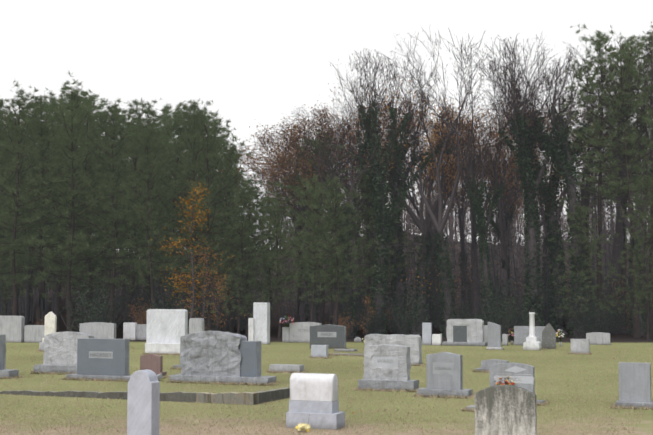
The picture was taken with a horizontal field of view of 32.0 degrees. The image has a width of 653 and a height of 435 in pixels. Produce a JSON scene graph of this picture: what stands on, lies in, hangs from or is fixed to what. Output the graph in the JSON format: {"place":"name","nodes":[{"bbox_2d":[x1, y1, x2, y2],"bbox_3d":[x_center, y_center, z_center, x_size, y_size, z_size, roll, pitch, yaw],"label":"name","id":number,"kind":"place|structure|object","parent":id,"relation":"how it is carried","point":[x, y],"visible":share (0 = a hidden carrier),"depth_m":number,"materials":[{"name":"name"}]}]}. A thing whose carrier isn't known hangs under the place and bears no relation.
{"place":"outdoors","nodes":[
{"label":"outdoors","id":0,"kind":"place"},
{"bbox_2d":[0,234,652,434],"bbox_3d":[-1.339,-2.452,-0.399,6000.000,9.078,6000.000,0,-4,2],"label":"ground","id":1,"kind":"structure","parent":0,"point":[644,426],"depth_m":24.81,"materials":[{"name":"green plant"}]},
{"bbox_2d":[0,334,18,377],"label":"stone","id":2,"kind":"object","parent":1,"relation":"on","point":[8,372],"visible":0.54,"depth_m":27.50,"materials":[{"name":"stone"}]},
{"bbox_2d":[0,316,24,342],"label":"stone","id":3,"kind":"object","parent":1,"relation":"on","point":[12,328],"visible":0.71,"depth_m":46.23,"materials":[{"name":"stone"}]},
{"bbox_2d":[0,98,49,303],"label":"pine","id":4,"kind":"object","parent":1,"relation":"on","point":[8,297],"visible":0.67,"depth_m":52.03,"materials":[{"name":"green plant"}]},
{"bbox_2d":[0,111,52,315],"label":"pine","id":5,"kind":"object","parent":1,"relation":"on","point":[10,165],"visible":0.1,"depth_m":62.98,"materials":[{"name":"green plant"}]},
{"bbox_2d":[24,325,44,342],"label":"gravestone","id":6,"kind":"object","parent":1,"relation":"on","point":[33,333],"visible":0.65,"depth_m":45.96,"materials":[{"name":"stone"}]},
{"bbox_2d":[0,80,92,315],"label":"pine","id":7,"kind":"object","parent":1,"relation":"on","point":[21,113],"visible":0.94,"depth_m":50.82,"materials":[{"name":"green plant"}]},
{"bbox_2d":[39,312,56,350],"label":"gravestone","id":8,"kind":"object","parent":1,"relation":"on","point":[50,322],"visible":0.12,"depth_m":39.34,"materials":[{"name":"stone"}]},
{"bbox_2d":[0,96,100,322],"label":"pine","id":9,"kind":"object","parent":1,"relation":"on","point":[29,298],"visible":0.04,"depth_m":62.40,"materials":[{"name":"green plant"}]},
{"bbox_2d":[0,103,103,324],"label":"pine","id":10,"kind":"object","parent":1,"relation":"on","point":[38,314],"visible":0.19,"depth_m":57.61,"materials":[{"name":"green plant"}]},
{"bbox_2d":[0,84,117,324],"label":"pine","id":11,"kind":"object","parent":1,"relation":"on","point":[41,126],"visible":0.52,"depth_m":52.79,"materials":[{"name":"green plant"}]},
{"bbox_2d":[6,96,111,329],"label":"pine","id":12,"kind":"object","parent":1,"relation":"on","point":[57,306],"visible":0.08,"depth_m":57.92,"materials":[{"name":"green plant"}]},
{"bbox_2d":[33,331,93,373],"bbox_3d":[-6.558,3.440,28.885,1.754,1.098,0.441,-1,-4,20],"label":"gravestone","id":13,"kind":"object","parent":1,"relation":"on","point":[60,352],"visible":0.6,"depth_m":28.79,"materials":[{"name":"stone"}]},
{"bbox_2d":[4,71,137,331],"bbox_3d":[-11.693,-0.600,51.865,5.951,12.134,6.066,-1,-1,8],"label":"pine","id":14,"kind":"object","parent":1,"relation":"on","point":[74,96],"visible":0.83,"depth_m":51.58,"materials":[{"name":"green plant"}]},
{"bbox_2d":[19,90,146,308],"bbox_3d":[-11.408,-0.262,54.062,5.797,11.741,6.676,-4,-4,26],"label":"pine","id":15,"kind":"object","parent":1,"relation":"on","point":[89,258],"visible":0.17,"depth_m":53.79,"materials":[{"name":"green plant"}]},
{"bbox_2d":[15,97,156,326],"bbox_3d":[-12.847,-0.438,60.044,8.021,12.458,6.965,-2,-3,15],"label":"pine","id":16,"kind":"object","parent":1,"relation":"on","point":[75,283],"visible":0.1,"depth_m":59.42,"materials":[{"name":"green plant"}]},
{"bbox_2d":[57,278,118,331],"bbox_3d":[-10.227,3.987,48.467,2.420,2.839,3.344,2,-4,-27],"label":"brush","id":17,"kind":"object","parent":1,"relation":"on","point":[97,304],"visible":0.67,"depth_m":48.45,"materials":[{"name":"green plant"}]},
{"bbox_2d":[79,322,115,338],"bbox_3d":[-9.440,4.721,47.036,1.622,0.789,0.200,-1,-4,20],"label":"stone","id":18,"kind":"object","parent":1,"relation":"on","point":[102,330],"visible":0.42,"depth_m":46.90,"materials":[{"name":"stone"}]},
{"bbox_2d":[66,338,130,380],"bbox_3d":[-5.269,3.360,26.856,1.787,1.001,0.376,-1,-4,20],"label":"gravestone","id":19,"kind":"object","parent":1,"relation":"on","point":[100,358],"visible":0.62,"depth_m":26.73,"materials":[{"name":"stone"}]},
{"bbox_2d":[74,276,136,329],"bbox_3d":[-10.085,4.169,52.437,2.930,2.993,2.124,2,-4,-33],"label":"brush","id":20,"kind":"object","parent":1,"relation":"on","point":[120,300],"visible":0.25,"depth_m":52.51,"materials":[{"name":"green plant"}]},
{"bbox_2d":[49,99,168,322],"bbox_3d":[-9.321,-0.063,51.232,6.362,11.015,6.684,0,-1,-22],"label":"pine","id":21,"kind":"object","parent":1,"relation":"on","point":[113,127],"visible":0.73,"depth_m":51.46,"materials":[{"name":"green plant"}]},
{"bbox_2d":[61,97,157,281],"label":"pine","id":22,"kind":"object","parent":1,"relation":"on","point":[106,127],"visible":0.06,"depth_m":59.67,"materials":[{"name":"green plant"}]},
{"bbox_2d":[76,98,202,322],"bbox_3d":[-9.361,-0.229,54.840,6.224,11.722,8.115,1,-4,-20],"label":"pine","id":23,"kind":"object","parent":1,"relation":"on","point":[148,112],"visible":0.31,"depth_m":54.57,"materials":[{"name":"green plant"}]},
{"bbox_2d":[94,103,187,322],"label":"pine","id":24,"kind":"object","parent":1,"relation":"on","point":[159,133],"visible":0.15,"depth_m":58.66,"materials":[{"name":"green plant"}]},
{"bbox_2d":[118,274,165,322],"bbox_3d":[-9.640,4.351,58.275,2.207,3.071,3.021,3,-5,-38],"label":"bush","id":25,"kind":"object","parent":1,"relation":"on","point":[143,301],"visible":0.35,"depth_m":58.21,"materials":[{"name":"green plant"}]},
{"bbox_2d":[127,369,159,434],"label":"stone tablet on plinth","id":26,"kind":"object","parent":1,"relation":"on","point":[143,404],"visible":1,"depth_m":11.10,"materials":[{"name":"grey stone"}]},
{"bbox_2d":[0,387,289,404],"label":"plot kerb","id":27,"kind":"structure","parent":1,"relation":"on","point":[251,398],"depth_m":21.68,"materials":[{"name":"concrete"}]},
{"bbox_2d":[85,115,205,308],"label":"pine","id":28,"kind":"object","parent":1,"relation":"on","point":[145,135],"visible":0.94,"depth_m":50.50,"materials":[{"name":"green plant"}]},
{"bbox_2d":[140,354,166,375],"bbox_3d":[-4.266,3.621,27.774,0.704,0.597,0.267,-1,-4,20],"label":"red stone","id":29,"kind":"object","parent":1,"relation":"on","point":[153,362],"visible":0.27,"depth_m":27.71,"materials":[{"name":"stone"}]},
{"bbox_2d":[145,309,187,353],"bbox_3d":[-5.183,3.788,37.621,1.610,1.513,0.500,-1,-4,20],"label":"gravestone","id":30,"kind":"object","parent":1,"relation":"on","point":[166,329],"depth_m":37.52,"materials":[{"name":"white stone"}]},
{"bbox_2d":[123,102,215,305],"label":"pine","id":31,"kind":"object","parent":1,"relation":"on","point":[168,124],"visible":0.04,"depth_m":61.50,"materials":[{"name":"green plant"}]},
{"bbox_2d":[146,280,210,330],"bbox_3d":[-6.333,4.093,49.586,2.324,2.744,3.137,-1,-4,14],"label":"brush","id":32,"kind":"object","parent":1,"relation":"on","point":[178,302],"visible":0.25,"depth_m":49.32,"materials":[{"name":"brown plant"}]},
{"bbox_2d":[107,106,252,308],"bbox_3d":[-7.383,0.007,55.587,6.817,11.284,5.920,-1,-5,30],"label":"pine","id":33,"kind":"object","parent":1,"relation":"on","point":[182,146],"visible":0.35,"depth_m":55.53,"materials":[{"name":"green plant"}]},
{"bbox_2d":[117,97,260,329],"bbox_3d":[-7.179,-0.276,57.974,8.535,12.032,6.568,-1,-4,21],"label":"pine","id":34,"kind":"object","parent":1,"relation":"on","point":[168,121],"visible":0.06,"depth_m":57.99,"materials":[{"name":"green plant"}]},
{"bbox_2d":[148,181,233,333],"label":"sapling","id":35,"kind":"object","parent":1,"relation":"on","point":[191,256],"visible":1,"depth_m":47.21,"materials":[{"name":"orange plant"}]},
{"bbox_2d":[132,100,252,317],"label":"pine","id":36,"kind":"object","parent":1,"relation":"on","point":[216,139],"visible":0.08,"depth_m":60.90,"materials":[{"name":"green plant"}]},
{"bbox_2d":[138,98,264,317],"bbox_3d":[-5.626,-0.159,52.844,6.161,11.371,5.864,-1,-3,15],"label":"pine","id":37,"kind":"object","parent":1,"relation":"on","point":[190,123],"visible":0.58,"depth_m":52.67,"materials":[{"name":"green plant"}]},
{"bbox_2d":[158,108,250,330],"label":"pine","id":38,"kind":"object","parent":1,"relation":"on","point":[207,149],"visible":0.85,"depth_m":51.74,"materials":[{"name":"green plant"}]},
{"bbox_2d":[168,242,247,330],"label":"sapling","id":39,"kind":"object","parent":1,"relation":"on","point":[204,303],"visible":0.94,"depth_m":47.20,"materials":[{"name":"green plant"}]},
{"bbox_2d":[169,331,276,383],"bbox_3d":[-2.369,3.196,26.014,2.464,1.221,0.526,-1,-4,20],"label":"rough headstone","id":40,"kind":"object","parent":1,"relation":"on","point":[218,356],"visible":0.92,"depth_m":25.85,"materials":[{"name":"stone"}]},
{"bbox_2d":[180,137,281,331],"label":"pine","id":41,"kind":"object","parent":1,"relation":"on","point":[230,179],"visible":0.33,"depth_m":53.33,"materials":[{"name":"green plant"}]},
{"bbox_2d":[189,167,276,332],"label":"pine","id":42,"kind":"object","parent":1,"relation":"on","point":[231,329],"visible":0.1,"depth_m":55.31,"materials":[{"name":"green plant"}]},
{"bbox_2d":[195,187,283,333],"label":"pine","id":43,"kind":"object","parent":1,"relation":"on","point":[241,248],"visible":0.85,"depth_m":50.53,"materials":[{"name":"green plant"}]},
{"bbox_2d":[198,173,309,336],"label":"pine","id":44,"kind":"object","parent":1,"relation":"on","point":[254,204],"visible":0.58,"depth_m":51.25,"materials":[{"name":"green plant"}]},
{"bbox_2d":[253,302,269,343],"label":"gravestone","id":45,"kind":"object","parent":1,"relation":"on","point":[261,313],"depth_m":44.64,"materials":[{"name":"white stone"}]},
{"bbox_2d":[233,188,309,322],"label":"pine","id":46,"kind":"object","parent":1,"relation":"on","point":[274,233],"visible":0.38,"depth_m":53.24,"materials":[{"name":"green plant"}]},
{"bbox_2d":[246,201,310,337],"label":"pine","id":47,"kind":"object","parent":1,"relation":"on","point":[281,234],"visible":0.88,"depth_m":50.42,"materials":[{"name":"green plant"}]},
{"bbox_2d":[252,157,339,321],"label":"pine","id":48,"kind":"object","parent":1,"relation":"on","point":[298,302],"visible":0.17,"depth_m":56.23,"materials":[{"name":"green plant"}]},
{"bbox_2d":[239,119,355,321],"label":"hardwood","id":49,"kind":"object","parent":1,"relation":"on","point":[302,311],"visible":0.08,"depth_m":59.62,"materials":[{"name":"brown plant"}]},
{"bbox_2d":[282,322,321,342],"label":"gravestone","id":50,"kind":"object","parent":1,"relation":"on","point":[295,332],"visible":0.88,"depth_m":46.04,"materials":[{"name":"stone"}]},
{"bbox_2d":[271,173,347,321],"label":"pine","id":51,"kind":"object","parent":1,"relation":"on","point":[315,204],"visible":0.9,"depth_m":49.29,"materials":[{"name":"green plant"}]},
{"bbox_2d":[220,76,405,322],"bbox_3d":[-0.653,-0.698,54.633,9.263,12.691,7.426,3,-5,-42],"label":"hardwood","id":52,"kind":"object","parent":1,"relation":"on","point":[281,162],"visible":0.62,"depth_m":53.65,"materials":[{"name":"brown plant"}]},
{"bbox_2d":[286,373,344,429],"bbox_3d":[-0.169,2.845,17.642,0.822,0.858,0.403,-1,-4,20],"label":"gravestone","id":53,"kind":"object","parent":1,"relation":"on","point":[314,402],"visible":0.9,"depth_m":17.51,"materials":[{"name":"white stone"}]},
{"bbox_2d":[257,125,386,324],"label":"pine","id":54,"kind":"object","parent":1,"relation":"on","point":[322,307],"visible":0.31,"depth_m":53.02,"materials":[{"name":"green plant"}]},
{"bbox_2d":[0,81,652,325],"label":"deep woods","id":55,"kind":"object","parent":1,"relation":"on","point":[610,230],"visible":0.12,"depth_m":67.13,"materials":[{"name":"plant"}]},
{"bbox_2d":[310,324,345,348],"bbox_3d":[0.048,4.327,41.484,1.334,0.868,0.208,-1,-4,20],"label":"stone","id":56,"kind":"object","parent":1,"relation":"on","point":[331,336],"visible":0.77,"depth_m":41.37,"materials":[{"name":"stone"}]},
{"bbox_2d":[287,200,374,324],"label":"pine","id":57,"kind":"object","parent":1,"relation":"on","point":[329,269],"visible":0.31,"depth_m":50.29,"materials":[{"name":"green plant"}]},
{"bbox_2d":[258,102,404,336],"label":"hardwood","id":58,"kind":"object","parent":1,"relation":"on","point":[349,306],"visible":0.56,"depth_m":51.44,"materials":[{"name":"brown plant"}]},
{"bbox_2d":[292,176,394,324],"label":"pine","id":59,"kind":"object","parent":1,"relation":"on","point":[337,299],"visible":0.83,"depth_m":49.42,"materials":[{"name":"green plant"}]},
{"bbox_2d":[283,90,418,325],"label":"hardwood","id":60,"kind":"object","parent":1,"relation":"on","point":[341,294],"visible":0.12,"depth_m":59.13,"materials":[{"name":"brown plant"}]},
{"bbox_2d":[321,168,420,334],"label":"pine","id":61,"kind":"object","parent":1,"relation":"on","point":[367,239],"visible":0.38,"depth_m":53.23,"materials":[{"name":"green plant"}]},
{"bbox_2d":[355,293,390,334],"bbox_3d":[2.203,4.462,51.627,1.810,2.220,1.341,3,-5,-36],"label":"bush","id":62,"kind":"object","parent":1,"relation":"on","point":[369,326],"visible":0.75,"depth_m":51.60,"materials":[{"name":"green plant"}]},
{"bbox_2d":[332,63,425,322],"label":"hardwood","id":63,"kind":"object","parent":1,"relation":"on","point":[360,209],"visible":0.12,"depth_m":61.12,"materials":[{"name":"brown plant"}]},
{"bbox_2d":[358,344,418,390],"bbox_3d":[1.312,3.188,24.140,1.234,0.998,0.440,-1,-4,20],"label":"gravestone","id":64,"kind":"object","parent":1,"relation":"on","point":[386,366],"visible":0.88,"depth_m":24.02,"materials":[{"name":"stone"}]},
{"bbox_2d":[364,334,421,364],"bbox_3d":[1.888,3.747,32.347,1.628,0.866,0.338,-1,-4,20],"label":"gravestone","id":65,"kind":"object","parent":1,"relation":"on","point":[413,342],"visible":0.46,"depth_m":32.13,"materials":[{"name":"stone"}]},
{"bbox_2d":[356,202,434,329],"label":"pine","id":66,"kind":"object","parent":1,"relation":"on","point":[404,256],"visible":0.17,"depth_m":57.11,"materials":[{"name":"green plant"}]},
{"bbox_2d":[316,73,492,333],"bbox_3d":[4.766,-0.597,55.142,7.823,12.546,8.525,2,-4,-33],"label":"hardwood","id":67,"kind":"object","parent":1,"relation":"on","point":[422,271],"visible":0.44,"depth_m":54.17,"materials":[{"name":"brown plant"}]},
{"bbox_2d":[384,284,429,334],"bbox_3d":[3.785,4.266,50.989,2.250,2.576,1.619,-2,-4,26],"label":"bush","id":68,"kind":"object","parent":1,"relation":"on","point":[405,326],"visible":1,"depth_m":50.72,"materials":[{"name":"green plant"}]},
{"bbox_2d":[355,67,460,332],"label":"hardwood","id":69,"kind":"object","parent":1,"relation":"on","point":[397,283],"visible":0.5,"depth_m":55.23,"materials":[{"name":"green plant"}]},
{"bbox_2d":[311,49,507,334],"bbox_3d":[3.759,-0.994,52.262,9.240,13.158,6.371,4,-4,0],"label":"hardwood","id":70,"kind":"object","parent":1,"relation":"on","point":[385,223],"visible":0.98,"depth_m":52.24,"materials":[{"name":"green plant"}]},
{"bbox_2d":[354,95,475,327],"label":"hardwood","id":71,"kind":"object","parent":1,"relation":"on","point":[437,302],"visible":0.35,"depth_m":59.38,"materials":[{"name":"brown plant"}]},
{"bbox_2d":[377,25,497,336],"bbox_3d":[5.283,-1.895,51.164,6.386,14.738,7.635,-7,-1,12],"label":"hardwood","id":72,"kind":"object","parent":1,"relation":"on","point":[446,279],"visible":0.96,"depth_m":51.97,"materials":[{"name":"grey plant"}]},
{"bbox_2d":[417,352,472,397],"bbox_3d":[2.353,3.136,22.666,1.054,0.914,0.376,-1,-4,20],"label":"gravestone","id":73,"kind":"object","parent":1,"relation":"on","point":[444,372],"visible":0.81,"depth_m":22.56,"materials":[{"name":"stone"}]},
{"bbox_2d":[404,102,514,318],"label":"hardwood","id":74,"kind":"object","parent":1,"relation":"on","point":[463,259],"visible":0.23,"depth_m":61.94,"materials":[{"name":"brown plant"}]},
{"bbox_2d":[442,319,487,345],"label":"gravestones","id":75,"kind":"object","parent":1,"relation":"on","point":[464,332],"visible":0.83,"depth_m":43.44,"materials":[{"name":"stone"}]},
{"bbox_2d":[419,95,549,318],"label":"hardwood","id":76,"kind":"object","parent":1,"relation":"on","point":[475,301],"visible":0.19,"depth_m":58.95,"materials":[{"name":"brown plant"}]},
{"bbox_2d":[441,119,530,322],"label":"hardwood","id":77,"kind":"object","parent":1,"relation":"on","point":[476,195],"visible":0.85,"depth_m":51.89,"materials":[{"name":"brown plant"}]},
{"bbox_2d":[472,290,509,334],"bbox_3d":[6.960,4.237,48.516,1.441,2.303,2.056,1,-4,-12],"label":"bush","id":78,"kind":"object","parent":1,"relation":"on","point":[493,319],"visible":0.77,"depth_m":48.39,"materials":[{"name":"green plant"}]},
{"bbox_2d":[460,167,526,303],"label":"hardwood","id":79,"kind":"object","parent":1,"relation":"on","point":[497,231],"visible":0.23,"depth_m":60.79,"materials":[{"name":"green plant"}]},
{"bbox_2d":[486,322,502,349],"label":"gravestone","id":80,"kind":"object","parent":1,"relation":"on","point":[494,335],"visible":0.9,"depth_m":40.70,"materials":[{"name":"stone"}]},
{"bbox_2d":[479,285,524,338],"bbox_3d":[7.556,4.168,49.239,2.067,2.542,1.471,-1,-4,14],"label":"bush","id":81,"kind":"object","parent":1,"relation":"on","point":[507,319],"visible":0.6,"depth_m":48.98,"materials":[{"name":"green plant"}]},
{"bbox_2d":[474,385,536,434],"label":"gravestone","id":82,"kind":"object","parent":1,"relation":"on","point":[505,409],"visible":1,"depth_m":8.85,"materials":[{"name":"stone"}]},
{"bbox_2d":[491,277,541,335],"bbox_3d":[8.331,4.168,52.448,2.971,2.974,2.144,-2,-4,30],"label":"brush","id":83,"kind":"object","parent":1,"relation":"on","point":[512,288],"visible":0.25,"depth_m":52.50,"materials":[{"name":"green plant"}]},
{"bbox_2d":[489,363,544,403],"bbox_3d":[3.521,3.111,21.275,1.053,0.788,0.349,-1,-4,20],"label":"gravestone","id":84,"kind":"object","parent":1,"relation":"on","point":[522,375],"visible":0.62,"depth_m":21.19,"materials":[{"name":"stone"}]},
{"bbox_2d":[432,91,603,329],"bbox_3d":[8.902,-0.318,55.716,7.919,12.001,9.802,-3,-5,43],"label":"hardwood","id":85,"kind":"object","parent":1,"relation":"on","point":[503,240],"visible":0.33,"depth_m":55.28,"materials":[{"name":"brown plant"}]},
{"bbox_2d":[514,326,545,345],"bbox_3d":[7.805,4.537,43.705,1.185,0.731,0.204,-1,-4,20],"label":"stone","id":86,"kind":"object","parent":1,"relation":"on","point":[521,333],"visible":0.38,"depth_m":43.69,"materials":[{"name":"stone"}]},
{"bbox_2d":[523,312,540,349],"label":"stone column","id":87,"kind":"structure","parent":1,"relation":"on","point":[532,342],"depth_m":40.39,"materials":[{"name":"stone"}]},
{"bbox_2d":[481,81,597,324],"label":"hardwood","id":88,"kind":"object","parent":1,"relation":"on","point":[545,243],"visible":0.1,"depth_m":60.86,"materials":[{"name":"brown plant"}]},
{"bbox_2d":[467,33,619,325],"bbox_3d":[8.632,-1.533,51.047,7.470,13.956,6.106,3,-5,-36],"label":"hardwood","id":89,"kind":"object","parent":1,"relation":"on","point":[523,141],"visible":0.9,"depth_m":51.09,"materials":[{"name":"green plant"}]},
{"bbox_2d":[476,60,610,334],"bbox_3d":[10.965,-1.084,56.244,6.699,14.023,5.246,2,-12,-11],"label":"hardwood","id":90,"kind":"object","parent":1,"relation":"on","point":[555,248],"visible":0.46,"depth_m":54.90,"materials":[{"name":"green plant"}]},
{"bbox_2d":[519,274,570,325],"bbox_3d":[11.724,4.430,59.617,2.413,2.969,3.370,2,-4,-25],"label":"brush","id":91,"kind":"object","parent":1,"relation":"on","point":[545,313],"visible":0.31,"depth_m":59.11,"materials":[{"name":"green plant"}]},
{"bbox_2d":[542,323,555,348],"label":"gravestone","id":92,"kind":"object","parent":1,"relation":"on","point":[548,337],"visible":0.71,"depth_m":41.14,"materials":[{"name":"grey stone"}]},
{"bbox_2d":[488,43,647,337],"bbox_3d":[10.569,-1.470,51.311,8.535,13.822,5.744,-10,-10,69],"label":"hardwood","id":93,"kind":"object","parent":1,"relation":"on","point":[565,165],"visible":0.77,"depth_m":51.51,"materials":[{"name":"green plant"}]},
{"bbox_2d":[545,205,626,319],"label":"pine","id":94,"kind":"object","parent":1,"relation":"on","point":[583,214],"visible":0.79,"depth_m":50.83,"materials":[{"name":"green plant"}]},
{"bbox_2d":[564,276,611,338],"bbox_3d":[11.549,4.056,50.276,1.597,2.948,2.196,-3,-5,37],"label":"brush","id":95,"kind":"object","parent":1,"relation":"on","point":[581,326],"visible":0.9,"depth_m":50.13,"materials":[{"name":"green plant"}]},
{"bbox_2d":[546,53,641,303],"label":"tall pine","id":96,"kind":"object","parent":1,"relation":"on","point":[576,115],"visible":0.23,"depth_m":59.44,"materials":[{"name":"green plant"}]},
{"bbox_2d":[586,332,610,344],"bbox_3d":[10.560,4.700,44.275,0.901,0.479,0.200,-1,-4,20],"label":"stone","id":97,"kind":"object","parent":1,"relation":"on","point":[598,338],"visible":0.85,"depth_m":44.17,"materials":[{"name":"stone"}]},
{"bbox_2d":[566,103,631,326],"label":"hardwood","id":98,"kind":"object","parent":1,"relation":"on","point":[584,201],"visible":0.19,"depth_m":58.61,"materials":[{"name":"brown plant"}]},
{"bbox_2d":[574,294,624,333],"bbox_3d":[11.849,4.412,50.245,1.827,2.154,2.534,2,-4,-30],"label":"bush","id":99,"kind":"object","parent":1,"relation":"on","point":[603,324],"visible":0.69,"depth_m":50.08,"materials":[{"name":"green plant"}]},
{"bbox_2d":[557,42,652,335],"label":"hardwood","id":100,"kind":"object","parent":1,"relation":"on","point":[629,281],"visible":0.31,"depth_m":53.26,"materials":[{"name":"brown plant"}]},
{"bbox_2d":[558,23,652,331],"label":"tall pine","id":101,"kind":"object","parent":1,"relation":"on","point":[603,39],"visible":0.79,"depth_m":53.04,"materials":[{"name":"green plant"}]},
{"bbox_2d":[561,31,652,330],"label":"tree","id":102,"kind":"object","parent":1,"relation":"on","point":[617,251],"visible":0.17,"depth_m":56.59,"materials":[{"name":"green plant"}]},
{"bbox_2d":[563,31,652,306],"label":"tall pine","id":103,"kind":"object","parent":1,"relation":"on","point":[623,271],"visible":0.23,"depth_m":56.03,"materials":[{"name":"green plant"}]},
{"bbox_2d":[569,34,652,337],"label":"tall pine","id":104,"kind":"object","parent":1,"relation":"on","point":[636,319],"visible":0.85,"depth_m":51.74,"materials":[{"name":"green plant"}]},
{"bbox_2d":[574,31,652,242],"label":"pine","id":105,"kind":"object","parent":1,"relation":"on","point":[645,127],"visible":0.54,"depth_m":53.05,"materials":[{"name":"green plant"}]},
{"bbox_2d":[592,170,652,339],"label":"pine","id":106,"kind":"object","parent":1,"relation":"on","point":[647,292],"visible":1,"depth_m":48.89,"materials":[{"name":"green plant"}]},
{"bbox_2d":[597,19,652,334],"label":"tall pine","id":107,"kind":"object","parent":1,"relation":"on","point":[648,60],"visible":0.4,"depth_m":53.70,"materials":[{"name":"green plant"}]},
{"bbox_2d":[615,362,652,408],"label":"gravestone","id":108,"kind":"object","parent":1,"relation":"on","point":[635,384],"visible":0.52,"depth_m":20.44,"materials":[{"name":"stone"}]},
{"bbox_2d":[0,0,652,256],"label":"sky","id":109,"kind":"structure","parent":0,"point":[260,60],"materials":[{"name":"white"}]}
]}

